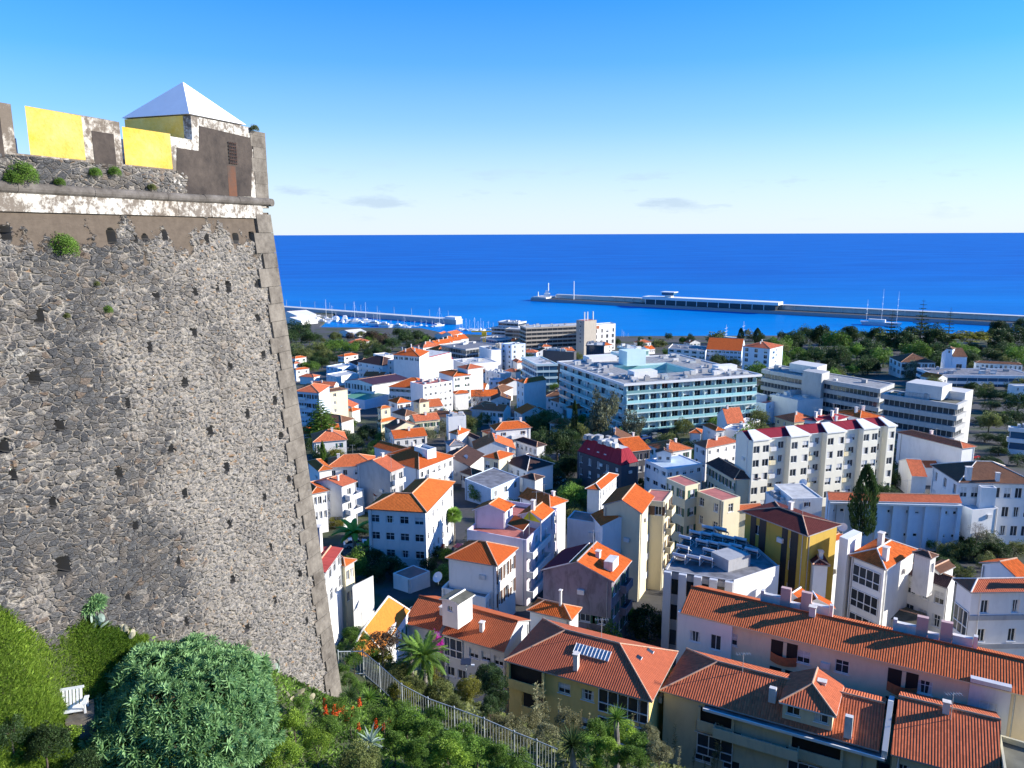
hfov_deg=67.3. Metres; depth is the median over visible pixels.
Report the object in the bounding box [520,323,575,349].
hotel
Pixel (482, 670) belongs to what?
tree
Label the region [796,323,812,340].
tree
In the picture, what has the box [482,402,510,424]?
house
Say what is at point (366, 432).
tree
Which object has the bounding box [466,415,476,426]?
garden tree
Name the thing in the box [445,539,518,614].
house
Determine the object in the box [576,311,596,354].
hotel tower
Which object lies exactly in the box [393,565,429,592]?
shed
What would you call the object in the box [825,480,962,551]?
house
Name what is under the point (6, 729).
shrub
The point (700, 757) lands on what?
window
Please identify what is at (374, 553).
tree
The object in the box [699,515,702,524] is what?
window
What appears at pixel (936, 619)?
window
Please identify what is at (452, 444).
house
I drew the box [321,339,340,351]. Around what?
tree
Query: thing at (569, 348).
house
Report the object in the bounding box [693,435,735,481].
house
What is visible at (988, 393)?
garden tree
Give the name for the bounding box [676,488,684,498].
window
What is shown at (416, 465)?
house
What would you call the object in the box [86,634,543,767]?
ground cover
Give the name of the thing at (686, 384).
window
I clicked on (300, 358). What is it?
house
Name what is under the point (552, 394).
house
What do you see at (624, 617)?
window
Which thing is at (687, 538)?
solar heater
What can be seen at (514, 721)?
shrub
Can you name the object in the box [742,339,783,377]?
house
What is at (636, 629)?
garden tree
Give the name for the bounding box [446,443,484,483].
house
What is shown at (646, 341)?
house
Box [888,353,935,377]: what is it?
house
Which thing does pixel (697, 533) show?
solar heater
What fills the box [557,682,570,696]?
window
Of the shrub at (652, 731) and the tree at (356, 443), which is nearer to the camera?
the shrub at (652, 731)
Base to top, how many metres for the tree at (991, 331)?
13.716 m
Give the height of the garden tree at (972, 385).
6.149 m
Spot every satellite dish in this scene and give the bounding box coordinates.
[433,572,441,583]
[799,479,806,484]
[838,523,847,533]
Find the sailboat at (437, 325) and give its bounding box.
[433,308,443,326]
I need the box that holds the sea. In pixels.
[274,233,1023,335]
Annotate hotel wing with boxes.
[491,326,505,336]
[498,320,526,327]
[505,327,519,338]
[521,356,557,390]
[596,322,615,349]
[611,351,618,357]
[617,343,649,355]
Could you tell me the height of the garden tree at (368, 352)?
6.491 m
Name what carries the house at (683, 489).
on the ground at (382, 589)
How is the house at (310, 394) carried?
on the ground at (382, 589)
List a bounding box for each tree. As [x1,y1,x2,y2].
[287,319,311,338]
[288,329,300,342]
[290,342,304,354]
[292,347,317,362]
[298,330,316,343]
[298,360,308,366]
[303,399,339,438]
[304,438,312,450]
[305,340,324,353]
[306,360,320,370]
[309,355,317,362]
[309,445,329,458]
[314,333,322,341]
[314,356,329,368]
[317,346,335,358]
[320,441,325,459]
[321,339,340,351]
[326,352,341,363]
[328,446,346,455]
[329,332,342,340]
[336,338,349,350]
[340,425,355,442]
[341,340,359,352]
[344,332,355,339]
[344,545,369,576]
[347,433,365,450]
[347,626,363,643]
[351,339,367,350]
[355,330,365,336]
[356,424,377,440]
[357,524,368,537]
[359,444,373,454]
[359,545,386,568]
[362,331,380,339]
[362,348,372,355]
[363,338,381,350]
[363,564,385,582]
[364,563,386,579]
[367,439,387,446]
[372,343,389,352]
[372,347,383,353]
[375,431,384,441]
[376,333,390,345]
[376,553,402,575]
[383,335,402,349]
[390,559,408,575]
[391,326,405,337]
[396,329,414,342]
[396,629,449,697]
[405,340,419,347]
[407,329,425,340]
[418,546,435,560]
[419,558,438,570]
[424,426,434,440]
[430,561,448,585]
[433,546,444,559]
[438,419,445,436]
[438,546,452,562]
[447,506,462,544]
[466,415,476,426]
[466,418,481,429]
[466,424,479,435]
[467,484,480,500]
[468,390,484,404]
[475,662,499,685]
[477,412,492,425]
[479,668,509,717]
[480,694,498,740]
[482,687,509,734]
[526,416,547,430]
[527,408,561,429]
[531,426,548,440]
[536,451,554,462]
[538,427,573,460]
[548,381,558,390]
[553,414,570,429]
[553,454,576,479]
[553,459,567,472]
[553,467,566,486]
[555,482,586,508]
[564,421,590,438]
[564,428,581,447]
[565,507,584,531]
[566,439,581,456]
[567,426,582,439]
[567,475,582,486]
[571,400,578,429]
[575,350,582,359]
[578,414,597,424]
[578,495,586,508]
[583,388,621,433]
[587,622,622,637]
[620,408,646,435]
[627,603,661,642]
[627,607,636,623]
[636,338,646,346]
[638,478,643,488]
[651,339,667,346]
[655,430,680,443]
[664,333,672,339]
[672,416,694,435]
[679,337,686,342]
[682,439,701,450]
[686,333,695,339]
[703,330,727,341]
[706,416,716,425]
[708,353,722,363]
[712,354,727,363]
[727,358,741,365]
[732,422,754,439]
[737,328,744,338]
[744,328,755,340]
[744,360,765,380]
[746,415,769,429]
[748,405,771,425]
[752,328,761,342]
[769,335,792,351]
[777,329,784,338]
[779,338,789,350]
[782,329,808,348]
[782,351,791,365]
[784,350,792,362]
[788,339,797,349]
[788,346,810,361]
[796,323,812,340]
[800,356,813,361]
[805,345,826,361]
[807,324,831,347]
[818,329,853,348]
[820,358,836,366]
[823,343,852,364]
[826,366,841,374]
[827,362,845,372]
[831,367,846,375]
[840,326,865,342]
[842,358,856,367]
[846,363,858,375]
[847,342,865,360]
[847,463,879,540]
[853,355,874,375]
[858,354,881,374]
[859,337,886,348]
[859,346,875,358]
[860,328,868,338]
[866,327,886,340]
[870,344,886,363]
[870,347,893,367]
[875,330,887,341]
[877,482,900,492]
[880,326,904,350]
[881,311,897,349]
[891,470,900,486]
[892,330,920,350]
[892,461,898,475]
[897,338,933,359]
[902,325,918,333]
[902,360,918,378]
[913,303,930,348]
[915,322,941,335]
[923,328,951,345]
[924,342,947,357]
[926,375,942,381]
[929,349,941,359]
[931,353,940,367]
[934,541,963,560]
[935,553,953,576]
[936,556,961,570]
[937,330,991,344]
[944,314,953,345]
[948,339,970,351]
[951,540,983,561]
[952,565,976,577]
[962,529,1003,552]
[962,537,988,556]
[963,345,980,353]
[963,381,979,391]
[964,350,979,366]
[965,342,976,348]
[966,362,973,367]
[968,522,987,558]
[973,409,1003,431]
[974,550,995,567]
[975,343,983,349]
[976,387,997,401]
[978,344,999,360]
[982,538,1011,558]
[984,328,996,340]
[987,328,1015,351]
[989,319,1008,329]
[993,341,1008,352]
[993,349,1005,360]
[997,323,1023,344]
[998,354,1011,361]
[999,437,1007,447]
[1000,345,1023,357]
[1002,343,1023,361]
[1002,391,1013,400]
[1002,392,1023,411]
[1006,377,1023,391]
[1008,539,1023,557]
[1013,318,1023,329]
[1018,357,1023,368]
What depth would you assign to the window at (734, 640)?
79.61 m
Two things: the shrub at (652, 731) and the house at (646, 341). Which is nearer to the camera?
the shrub at (652, 731)
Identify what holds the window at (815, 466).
in the house at (823, 458)
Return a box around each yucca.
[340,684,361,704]
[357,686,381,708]
[551,720,593,767]
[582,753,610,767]
[603,702,632,767]
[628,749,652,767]
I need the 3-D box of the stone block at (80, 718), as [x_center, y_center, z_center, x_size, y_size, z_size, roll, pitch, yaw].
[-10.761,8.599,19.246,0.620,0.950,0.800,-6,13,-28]
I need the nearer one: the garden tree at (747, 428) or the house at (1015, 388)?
the garden tree at (747, 428)
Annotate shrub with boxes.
[0,713,31,754]
[23,720,72,767]
[62,724,83,747]
[62,746,103,767]
[263,736,303,767]
[277,708,307,743]
[293,694,312,714]
[299,722,335,767]
[314,714,341,748]
[323,692,348,714]
[328,517,346,528]
[334,737,381,767]
[335,638,352,663]
[338,662,350,686]
[340,672,357,690]
[340,707,362,738]
[341,603,360,650]
[344,652,362,674]
[350,638,367,654]
[351,679,364,703]
[359,602,371,642]
[364,625,401,683]
[364,647,379,668]
[367,704,396,732]
[368,648,395,665]
[375,657,414,686]
[380,730,410,765]
[385,680,415,702]
[387,706,426,738]
[393,698,412,722]
[396,675,426,704]
[404,737,433,767]
[412,718,444,745]
[419,664,442,681]
[423,677,455,708]
[423,704,446,725]
[428,738,475,767]
[431,727,467,764]
[442,694,465,720]
[450,721,473,741]
[453,674,483,701]
[459,733,494,766]
[479,709,504,734]
[485,740,516,767]
[490,723,511,743]
[501,712,523,739]
[507,746,533,767]
[511,726,532,752]
[520,707,541,736]
[531,698,551,722]
[533,718,560,747]
[554,701,580,734]
[568,731,595,767]
[584,717,608,742]
[591,736,625,767]
[603,717,638,744]
[614,745,649,767]
[623,731,651,759]
[640,722,659,767]
[645,739,675,767]
[926,538,936,548]
[970,415,989,423]
[972,432,995,442]
[977,454,1003,464]
[978,399,1001,409]
[982,409,1012,423]
[984,445,1009,455]
[992,431,1008,443]
[993,390,1006,400]
[999,409,1023,422]
[1004,420,1021,428]
[1006,452,1023,466]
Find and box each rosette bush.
[77,632,287,767]
[81,593,109,620]
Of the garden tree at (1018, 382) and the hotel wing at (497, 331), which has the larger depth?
the hotel wing at (497, 331)
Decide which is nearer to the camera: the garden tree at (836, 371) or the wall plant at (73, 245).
the wall plant at (73, 245)
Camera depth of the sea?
1844.59 m
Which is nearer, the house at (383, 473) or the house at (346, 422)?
the house at (383, 473)
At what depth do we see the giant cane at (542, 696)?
68.71 m
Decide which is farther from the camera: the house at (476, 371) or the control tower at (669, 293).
the control tower at (669, 293)
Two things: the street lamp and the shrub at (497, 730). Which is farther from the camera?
the street lamp
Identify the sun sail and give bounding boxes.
[523,512,540,535]
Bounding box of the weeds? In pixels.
[0,608,147,767]
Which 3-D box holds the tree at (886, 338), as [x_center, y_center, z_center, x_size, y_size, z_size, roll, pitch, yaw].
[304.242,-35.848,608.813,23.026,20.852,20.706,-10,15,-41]
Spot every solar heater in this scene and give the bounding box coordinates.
[672,552,688,563]
[676,544,691,553]
[678,534,693,545]
[686,554,702,565]
[689,529,703,538]
[695,538,710,547]
[700,531,714,540]
[700,555,714,566]
[702,524,716,531]
[702,547,715,555]
[706,539,721,549]
[711,532,725,542]
[714,526,728,534]
[718,542,731,549]
[722,535,736,543]
[729,542,743,550]
[734,536,748,546]
[744,546,759,555]
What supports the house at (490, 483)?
on the ground at (382, 589)
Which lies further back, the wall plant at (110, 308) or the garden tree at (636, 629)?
the garden tree at (636, 629)
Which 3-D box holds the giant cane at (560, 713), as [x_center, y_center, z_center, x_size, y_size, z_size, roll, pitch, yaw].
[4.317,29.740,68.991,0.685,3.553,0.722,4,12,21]
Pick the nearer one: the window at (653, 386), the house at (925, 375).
the window at (653, 386)
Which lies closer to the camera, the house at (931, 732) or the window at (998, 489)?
the house at (931, 732)
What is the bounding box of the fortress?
[0,82,341,698]
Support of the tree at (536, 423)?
on the ground at (382, 589)
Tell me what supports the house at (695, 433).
on the ground at (382, 589)
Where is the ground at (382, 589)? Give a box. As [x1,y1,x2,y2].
[0,313,1023,767]
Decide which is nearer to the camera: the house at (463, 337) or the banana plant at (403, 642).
the banana plant at (403, 642)
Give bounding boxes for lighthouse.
[544,283,549,296]
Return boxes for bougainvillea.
[431,631,444,688]
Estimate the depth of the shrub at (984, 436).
242.40 m
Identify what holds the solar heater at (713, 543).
on the office block at (737, 570)
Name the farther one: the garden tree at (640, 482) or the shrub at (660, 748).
the garden tree at (640, 482)
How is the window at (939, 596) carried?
in the house at (936, 606)
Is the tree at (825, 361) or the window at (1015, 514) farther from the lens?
the tree at (825, 361)
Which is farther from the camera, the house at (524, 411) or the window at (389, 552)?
the house at (524, 411)
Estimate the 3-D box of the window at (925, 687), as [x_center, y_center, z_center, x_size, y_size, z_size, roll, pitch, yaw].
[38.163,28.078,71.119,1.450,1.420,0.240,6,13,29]
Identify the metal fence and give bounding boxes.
[337,649,557,767]
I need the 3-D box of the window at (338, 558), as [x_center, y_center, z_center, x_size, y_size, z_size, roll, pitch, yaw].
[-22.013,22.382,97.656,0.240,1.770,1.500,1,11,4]
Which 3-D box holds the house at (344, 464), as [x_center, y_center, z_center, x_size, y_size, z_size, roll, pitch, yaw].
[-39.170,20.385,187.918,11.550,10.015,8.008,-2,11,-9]
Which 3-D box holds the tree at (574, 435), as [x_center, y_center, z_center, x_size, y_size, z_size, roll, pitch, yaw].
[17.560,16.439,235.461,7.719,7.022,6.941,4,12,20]
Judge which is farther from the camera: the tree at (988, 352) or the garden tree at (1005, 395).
the tree at (988, 352)
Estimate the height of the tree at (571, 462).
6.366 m
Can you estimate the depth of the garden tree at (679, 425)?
258.86 m
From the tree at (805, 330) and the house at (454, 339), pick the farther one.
the tree at (805, 330)
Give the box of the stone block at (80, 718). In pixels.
[65,699,96,746]
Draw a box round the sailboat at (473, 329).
[470,317,478,330]
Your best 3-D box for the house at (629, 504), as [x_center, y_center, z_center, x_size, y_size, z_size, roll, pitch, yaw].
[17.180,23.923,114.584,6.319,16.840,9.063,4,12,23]
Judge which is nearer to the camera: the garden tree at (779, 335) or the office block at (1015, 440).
the office block at (1015, 440)
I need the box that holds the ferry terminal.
[642,295,782,309]
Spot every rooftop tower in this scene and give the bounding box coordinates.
[439,589,474,628]
[911,548,938,596]
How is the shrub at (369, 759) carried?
on the ground at (382, 589)
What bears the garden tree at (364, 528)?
on the ground at (382, 589)
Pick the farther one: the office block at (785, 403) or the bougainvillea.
the office block at (785, 403)
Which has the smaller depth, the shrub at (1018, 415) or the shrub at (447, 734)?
the shrub at (447, 734)
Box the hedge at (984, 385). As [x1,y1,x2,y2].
[978,382,996,390]
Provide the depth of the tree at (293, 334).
692.95 m
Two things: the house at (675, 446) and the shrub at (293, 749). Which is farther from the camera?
the house at (675, 446)
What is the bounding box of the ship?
[860,295,901,326]
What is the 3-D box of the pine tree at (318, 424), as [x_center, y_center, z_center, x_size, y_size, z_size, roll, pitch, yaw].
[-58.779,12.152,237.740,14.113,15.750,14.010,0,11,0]
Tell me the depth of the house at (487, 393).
331.42 m
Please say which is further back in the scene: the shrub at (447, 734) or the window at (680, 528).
the window at (680, 528)
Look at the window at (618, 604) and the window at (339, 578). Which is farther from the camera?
the window at (339, 578)
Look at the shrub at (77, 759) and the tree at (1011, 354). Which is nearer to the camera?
the shrub at (77, 759)
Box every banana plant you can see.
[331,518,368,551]
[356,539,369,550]
[396,632,422,678]
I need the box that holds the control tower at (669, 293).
[662,291,676,296]
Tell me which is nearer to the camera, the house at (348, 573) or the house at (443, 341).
the house at (348, 573)
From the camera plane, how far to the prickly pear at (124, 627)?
21.12 m
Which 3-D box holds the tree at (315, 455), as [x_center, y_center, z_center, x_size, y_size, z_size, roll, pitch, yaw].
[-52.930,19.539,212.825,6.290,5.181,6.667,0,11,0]
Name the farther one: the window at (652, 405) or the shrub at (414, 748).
the window at (652, 405)
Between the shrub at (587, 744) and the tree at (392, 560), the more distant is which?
the tree at (392, 560)
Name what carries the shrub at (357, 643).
on the ground at (382, 589)
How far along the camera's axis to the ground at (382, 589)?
140.96 m
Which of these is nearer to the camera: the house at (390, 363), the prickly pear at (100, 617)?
the prickly pear at (100, 617)
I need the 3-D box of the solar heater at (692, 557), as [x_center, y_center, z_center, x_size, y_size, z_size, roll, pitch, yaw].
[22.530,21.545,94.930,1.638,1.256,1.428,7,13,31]
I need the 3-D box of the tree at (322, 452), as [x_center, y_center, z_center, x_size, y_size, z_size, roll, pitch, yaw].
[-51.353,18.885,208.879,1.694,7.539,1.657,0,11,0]
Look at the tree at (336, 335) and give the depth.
712.23 m
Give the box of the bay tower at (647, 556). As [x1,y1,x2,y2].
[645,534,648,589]
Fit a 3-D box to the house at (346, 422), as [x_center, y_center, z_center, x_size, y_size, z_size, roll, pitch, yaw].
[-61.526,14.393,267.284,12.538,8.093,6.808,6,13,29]
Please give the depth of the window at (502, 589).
102.31 m
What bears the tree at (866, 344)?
on the ground at (382, 589)
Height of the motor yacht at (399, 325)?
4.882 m
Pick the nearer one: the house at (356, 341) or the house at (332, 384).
the house at (332, 384)
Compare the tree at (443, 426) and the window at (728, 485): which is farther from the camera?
the tree at (443, 426)
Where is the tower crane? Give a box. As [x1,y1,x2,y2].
[471,331,490,342]
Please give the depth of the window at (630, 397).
259.51 m
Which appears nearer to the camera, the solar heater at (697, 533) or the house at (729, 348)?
the solar heater at (697, 533)
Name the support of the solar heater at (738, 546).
on the office block at (737, 570)
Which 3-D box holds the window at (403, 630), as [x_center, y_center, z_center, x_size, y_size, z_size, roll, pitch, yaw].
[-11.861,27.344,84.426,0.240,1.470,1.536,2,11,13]
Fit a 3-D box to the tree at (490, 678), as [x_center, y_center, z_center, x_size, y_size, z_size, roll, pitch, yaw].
[-0.871,15.651,38.800,1.554,2.895,1.958,0,11,0]
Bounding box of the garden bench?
[59,685,88,713]
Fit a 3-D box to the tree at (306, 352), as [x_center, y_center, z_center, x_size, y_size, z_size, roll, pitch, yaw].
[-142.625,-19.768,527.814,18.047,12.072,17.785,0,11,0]
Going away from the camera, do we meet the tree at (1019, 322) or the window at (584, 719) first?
the window at (584, 719)
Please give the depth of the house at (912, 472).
172.34 m
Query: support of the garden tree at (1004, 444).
on the ground at (382, 589)
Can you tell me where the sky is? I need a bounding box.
[0,0,1023,234]
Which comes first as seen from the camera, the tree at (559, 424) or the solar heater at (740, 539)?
the solar heater at (740, 539)
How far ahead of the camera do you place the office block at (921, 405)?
226.26 m
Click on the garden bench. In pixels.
(76, 706)
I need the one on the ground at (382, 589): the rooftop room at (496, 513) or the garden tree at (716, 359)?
the garden tree at (716, 359)
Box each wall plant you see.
[2,170,23,184]
[6,160,40,184]
[48,233,80,256]
[54,177,65,185]
[89,166,102,176]
[103,305,112,313]
[107,166,121,175]
[147,184,156,190]
[250,124,259,131]
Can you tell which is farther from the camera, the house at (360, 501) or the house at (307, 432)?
the house at (307, 432)
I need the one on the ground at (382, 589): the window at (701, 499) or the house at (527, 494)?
the house at (527, 494)
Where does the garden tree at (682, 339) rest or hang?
on the ground at (382, 589)
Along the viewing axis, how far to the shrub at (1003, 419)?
279.27 m
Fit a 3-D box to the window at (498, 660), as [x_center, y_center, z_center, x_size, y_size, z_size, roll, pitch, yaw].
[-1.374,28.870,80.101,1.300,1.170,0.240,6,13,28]
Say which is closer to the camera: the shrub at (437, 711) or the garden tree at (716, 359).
the shrub at (437, 711)
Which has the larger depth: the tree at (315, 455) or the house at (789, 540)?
the tree at (315, 455)
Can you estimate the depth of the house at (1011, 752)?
61.59 m
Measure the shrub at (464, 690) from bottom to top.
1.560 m
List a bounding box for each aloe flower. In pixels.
[331,704,337,723]
[357,697,361,711]
[374,718,377,735]
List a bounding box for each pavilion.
[285,310,315,317]
[286,316,317,324]
[340,329,365,336]
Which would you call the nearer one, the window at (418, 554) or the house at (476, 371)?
the window at (418, 554)
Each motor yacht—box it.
[333,316,339,321]
[368,320,378,325]
[378,322,388,326]
[395,323,405,327]
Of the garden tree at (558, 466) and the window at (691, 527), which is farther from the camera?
the garden tree at (558, 466)
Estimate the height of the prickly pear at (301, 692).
0.532 m
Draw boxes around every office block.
[440,341,494,358]
[453,357,497,369]
[479,345,501,369]
[480,335,511,343]
[661,530,778,658]
[760,360,894,414]
[771,389,822,422]
[880,379,972,448]
[916,366,1023,386]
[1006,423,1023,454]
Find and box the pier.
[531,294,1023,326]
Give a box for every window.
[313,497,316,505]
[330,588,333,603]
[333,561,336,575]
[334,582,337,597]
[337,555,340,568]
[338,575,342,590]
[370,515,378,522]
[371,532,379,539]
[385,515,393,523]
[386,533,394,540]
[386,549,394,557]
[400,516,408,524]
[400,533,408,541]
[401,550,409,558]
[402,624,406,639]
[415,517,423,525]
[415,534,424,542]
[416,551,423,559]
[445,666,454,677]
[457,669,465,680]
[468,648,478,660]
[482,651,490,661]
[485,460,489,468]
[494,655,503,667]
[497,566,502,583]
[497,589,502,607]
[503,561,508,578]
[503,585,508,600]
[510,555,515,571]
[510,577,515,594]
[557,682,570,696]
[578,613,594,623]
[580,689,594,703]
[581,717,588,728]
[595,616,612,626]
[611,604,616,618]
[612,582,616,597]
[617,596,622,612]
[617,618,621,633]
[618,575,622,589]
[623,591,628,604]
[623,616,626,625]
[628,386,633,390]
[628,395,633,400]
[637,454,641,460]
[639,394,644,400]
[639,404,644,409]
[644,453,648,459]
[650,403,655,408]
[650,412,655,418]
[651,384,656,388]
[652,506,664,515]
[661,402,666,407]
[661,411,666,416]
[662,383,667,388]
[667,483,673,493]
[672,401,677,406]
[672,410,677,415]
[675,523,682,534]
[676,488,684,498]
[676,505,683,516]
[683,400,688,405]
[684,382,689,386]
[686,524,695,533]
[687,506,695,516]
[688,489,696,498]
[693,418,698,423]
[694,390,699,395]
[694,399,699,404]
[695,750,710,764]
[699,497,703,506]
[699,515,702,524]
[704,408,709,412]
[705,389,710,394]
[709,469,713,477]
[713,503,718,513]
[715,398,720,402]
[719,475,723,483]
[723,761,739,767]
[726,388,731,392]
[726,480,730,488]
[728,503,733,512]
[732,634,737,647]
[776,468,781,474]
[777,455,782,461]
[778,441,783,447]
[796,650,810,665]
[811,477,816,483]
[812,464,817,470]
[813,451,818,457]
[814,437,819,443]
[833,659,849,675]
[896,763,909,767]
[908,581,914,595]
[917,679,932,696]
[930,613,941,628]
[933,590,943,606]
[960,487,967,497]
[970,487,977,497]
[978,629,984,642]
[980,600,988,613]
[996,488,999,498]
[999,526,1006,535]
[1001,507,1008,517]
[1003,488,1010,498]
[1007,628,1014,642]
[1009,526,1017,536]
[1010,600,1019,613]
[1011,507,1019,517]
[1014,488,1021,498]
[1020,526,1023,536]
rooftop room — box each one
[414,444,435,458]
[472,496,514,528]
[518,491,554,537]
[655,444,672,461]
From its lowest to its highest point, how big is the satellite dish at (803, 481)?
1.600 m
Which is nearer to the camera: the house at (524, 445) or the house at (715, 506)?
the house at (715, 506)
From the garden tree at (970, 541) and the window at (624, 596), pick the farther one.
the garden tree at (970, 541)
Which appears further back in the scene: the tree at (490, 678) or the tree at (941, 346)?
the tree at (941, 346)
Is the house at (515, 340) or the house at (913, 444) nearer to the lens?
the house at (913, 444)
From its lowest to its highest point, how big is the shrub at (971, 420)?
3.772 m
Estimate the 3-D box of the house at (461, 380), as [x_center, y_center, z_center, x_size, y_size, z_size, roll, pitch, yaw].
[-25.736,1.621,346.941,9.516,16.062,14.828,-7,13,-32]
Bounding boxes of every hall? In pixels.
[343,374,407,402]
[543,347,575,381]
[586,341,604,354]
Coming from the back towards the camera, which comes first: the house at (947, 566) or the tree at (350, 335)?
the tree at (350, 335)
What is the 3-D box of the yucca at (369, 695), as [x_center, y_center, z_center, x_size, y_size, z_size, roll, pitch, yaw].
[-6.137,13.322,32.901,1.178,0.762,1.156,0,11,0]
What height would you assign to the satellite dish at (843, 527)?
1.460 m
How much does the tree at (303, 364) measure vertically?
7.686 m
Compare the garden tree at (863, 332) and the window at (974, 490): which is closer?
the window at (974, 490)
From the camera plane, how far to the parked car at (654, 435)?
254.73 m
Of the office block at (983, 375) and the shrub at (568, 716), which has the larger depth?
the office block at (983, 375)
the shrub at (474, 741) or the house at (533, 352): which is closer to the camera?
the shrub at (474, 741)
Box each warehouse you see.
[435,331,445,338]
[442,330,461,337]
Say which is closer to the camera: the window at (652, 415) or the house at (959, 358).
the window at (652, 415)
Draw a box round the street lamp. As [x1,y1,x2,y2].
[461,658,473,680]
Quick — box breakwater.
[284,306,462,324]
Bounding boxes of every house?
[292,355,305,362]
[292,361,300,368]
[294,367,309,380]
[297,381,329,425]
[299,373,320,383]
[302,423,339,446]
[307,458,333,480]
[310,480,328,532]
[311,427,347,458]
[313,380,338,387]
[313,473,362,526]
[314,413,354,432]
[317,524,343,644]
[326,363,353,372]
[326,370,357,385]
[326,487,330,526]
[327,453,374,480]
[329,386,348,416]
[338,353,358,363]
[341,555,356,628]
[348,338,369,349]
[348,358,365,372]
[348,392,387,408]
[348,399,358,408]
[348,407,360,421]
[356,452,405,511]
[356,487,364,516]
[356,595,409,666]
[357,355,390,377]
[363,371,387,377]
[365,477,455,565]
[373,352,392,358]
[373,440,405,457]
[376,405,390,419]
[376,416,395,437]
[377,436,454,488]
[384,418,420,441]
[387,358,393,373]
[387,397,411,416]
[388,377,424,400]
[388,426,426,446]
[392,408,417,419]
[393,344,429,378]
[407,595,444,679]
[409,411,439,437]
[410,377,452,411]
[412,398,429,413]
[413,339,438,349]
[425,342,450,350]
[426,398,442,412]
[431,337,452,344]
[431,409,464,431]
[436,334,460,342]
[439,369,471,402]
[442,581,491,608]
[442,604,530,713]
[444,432,464,452]
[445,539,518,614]
[446,411,465,439]
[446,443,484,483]
[449,419,470,445]
[452,333,468,341]
[453,390,468,409]
[457,364,482,389]
[460,467,481,487]
[465,467,519,503]
[467,432,480,447]
[467,500,557,605]
[471,388,497,406]
[471,401,494,421]
[472,431,515,456]
[481,429,490,436]
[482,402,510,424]
[482,447,514,471]
[483,383,488,388]
[485,368,510,383]
[489,377,505,388]
[489,417,531,455]
[490,392,510,405]
[492,384,513,400]
[495,342,500,348]
[498,377,518,394]
[501,342,524,369]
[504,368,520,379]
[504,617,678,761]
[507,453,554,491]
[511,338,519,341]
[512,358,521,369]
[513,403,546,427]
[514,437,546,455]
[516,375,546,409]
[518,487,568,552]
[520,473,544,491]
[525,348,537,355]
[526,589,582,630]
[537,347,545,355]
[538,343,550,348]
[540,530,632,637]
[546,388,558,409]
[549,397,566,417]
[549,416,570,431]
[560,347,574,350]
[566,403,583,421]
[567,510,594,547]
[577,434,638,488]
[585,472,618,512]
[590,508,621,553]
[600,427,631,438]
[601,341,612,352]
[601,483,654,601]
[618,432,650,486]
[634,339,650,345]
[642,345,654,353]
[644,454,702,491]
[646,438,692,458]
[646,489,675,589]
[659,647,886,767]
[666,475,699,559]
[668,344,706,359]
[676,585,1023,764]
[684,339,700,345]
[689,428,702,449]
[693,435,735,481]
[695,487,739,536]
[701,423,725,439]
[705,457,760,503]
[706,337,744,365]
[717,405,744,427]
[723,418,759,438]
[735,416,897,506]
[737,503,760,537]
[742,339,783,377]
[742,499,841,600]
[754,393,766,404]
[755,396,773,423]
[765,489,785,504]
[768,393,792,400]
[774,411,810,426]
[774,483,822,516]
[791,586,804,600]
[793,591,835,609]
[802,407,825,423]
[809,549,830,597]
[822,408,848,421]
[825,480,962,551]
[831,531,842,610]
[833,529,917,626]
[834,402,884,419]
[881,690,1000,767]
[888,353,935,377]
[891,607,926,627]
[895,428,976,472]
[897,458,927,493]
[907,562,955,637]
[920,372,947,382]
[921,460,936,484]
[930,461,1023,544]
[934,559,955,574]
[940,348,966,367]
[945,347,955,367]
[952,577,1023,656]
[959,504,997,544]
[973,360,1022,370]
[976,485,996,508]
[979,557,1023,576]
[1000,735,1023,767]
[1007,384,1023,402]
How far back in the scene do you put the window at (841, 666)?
74.62 m
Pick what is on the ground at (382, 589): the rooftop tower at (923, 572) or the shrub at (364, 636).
the shrub at (364, 636)
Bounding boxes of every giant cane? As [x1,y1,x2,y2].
[531,681,539,732]
[534,684,542,721]
[539,679,546,722]
[558,698,562,732]
[672,723,678,759]
[712,739,718,764]
[713,723,723,766]
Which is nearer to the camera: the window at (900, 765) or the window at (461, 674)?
the window at (900, 765)
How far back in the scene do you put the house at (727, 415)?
242.16 m
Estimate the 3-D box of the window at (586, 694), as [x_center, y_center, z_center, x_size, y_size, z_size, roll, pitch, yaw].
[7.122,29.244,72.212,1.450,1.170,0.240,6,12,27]
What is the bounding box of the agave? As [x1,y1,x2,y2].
[357,724,383,750]
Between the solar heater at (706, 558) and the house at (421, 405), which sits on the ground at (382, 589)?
the house at (421, 405)
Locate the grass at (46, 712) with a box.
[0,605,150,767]
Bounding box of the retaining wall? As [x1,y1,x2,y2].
[352,576,374,633]
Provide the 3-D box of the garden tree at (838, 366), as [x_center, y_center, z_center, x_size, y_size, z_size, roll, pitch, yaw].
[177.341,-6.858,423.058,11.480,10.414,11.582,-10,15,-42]
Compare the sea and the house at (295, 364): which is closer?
the house at (295, 364)
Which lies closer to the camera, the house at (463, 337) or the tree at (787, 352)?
the tree at (787, 352)
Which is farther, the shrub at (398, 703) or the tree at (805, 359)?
the tree at (805, 359)
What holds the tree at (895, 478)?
on the ground at (382, 589)
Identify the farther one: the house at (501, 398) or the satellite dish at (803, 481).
the house at (501, 398)
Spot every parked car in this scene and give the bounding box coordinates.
[343,537,366,548]
[450,543,462,553]
[640,434,651,439]
[649,432,659,437]
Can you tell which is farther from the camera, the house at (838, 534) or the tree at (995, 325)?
the tree at (995, 325)
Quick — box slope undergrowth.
[368,657,685,767]
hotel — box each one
[427,350,452,378]
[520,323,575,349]
[557,348,761,435]
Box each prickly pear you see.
[90,613,108,628]
[120,624,135,638]
[246,639,251,646]
[274,658,279,672]
[282,688,314,703]

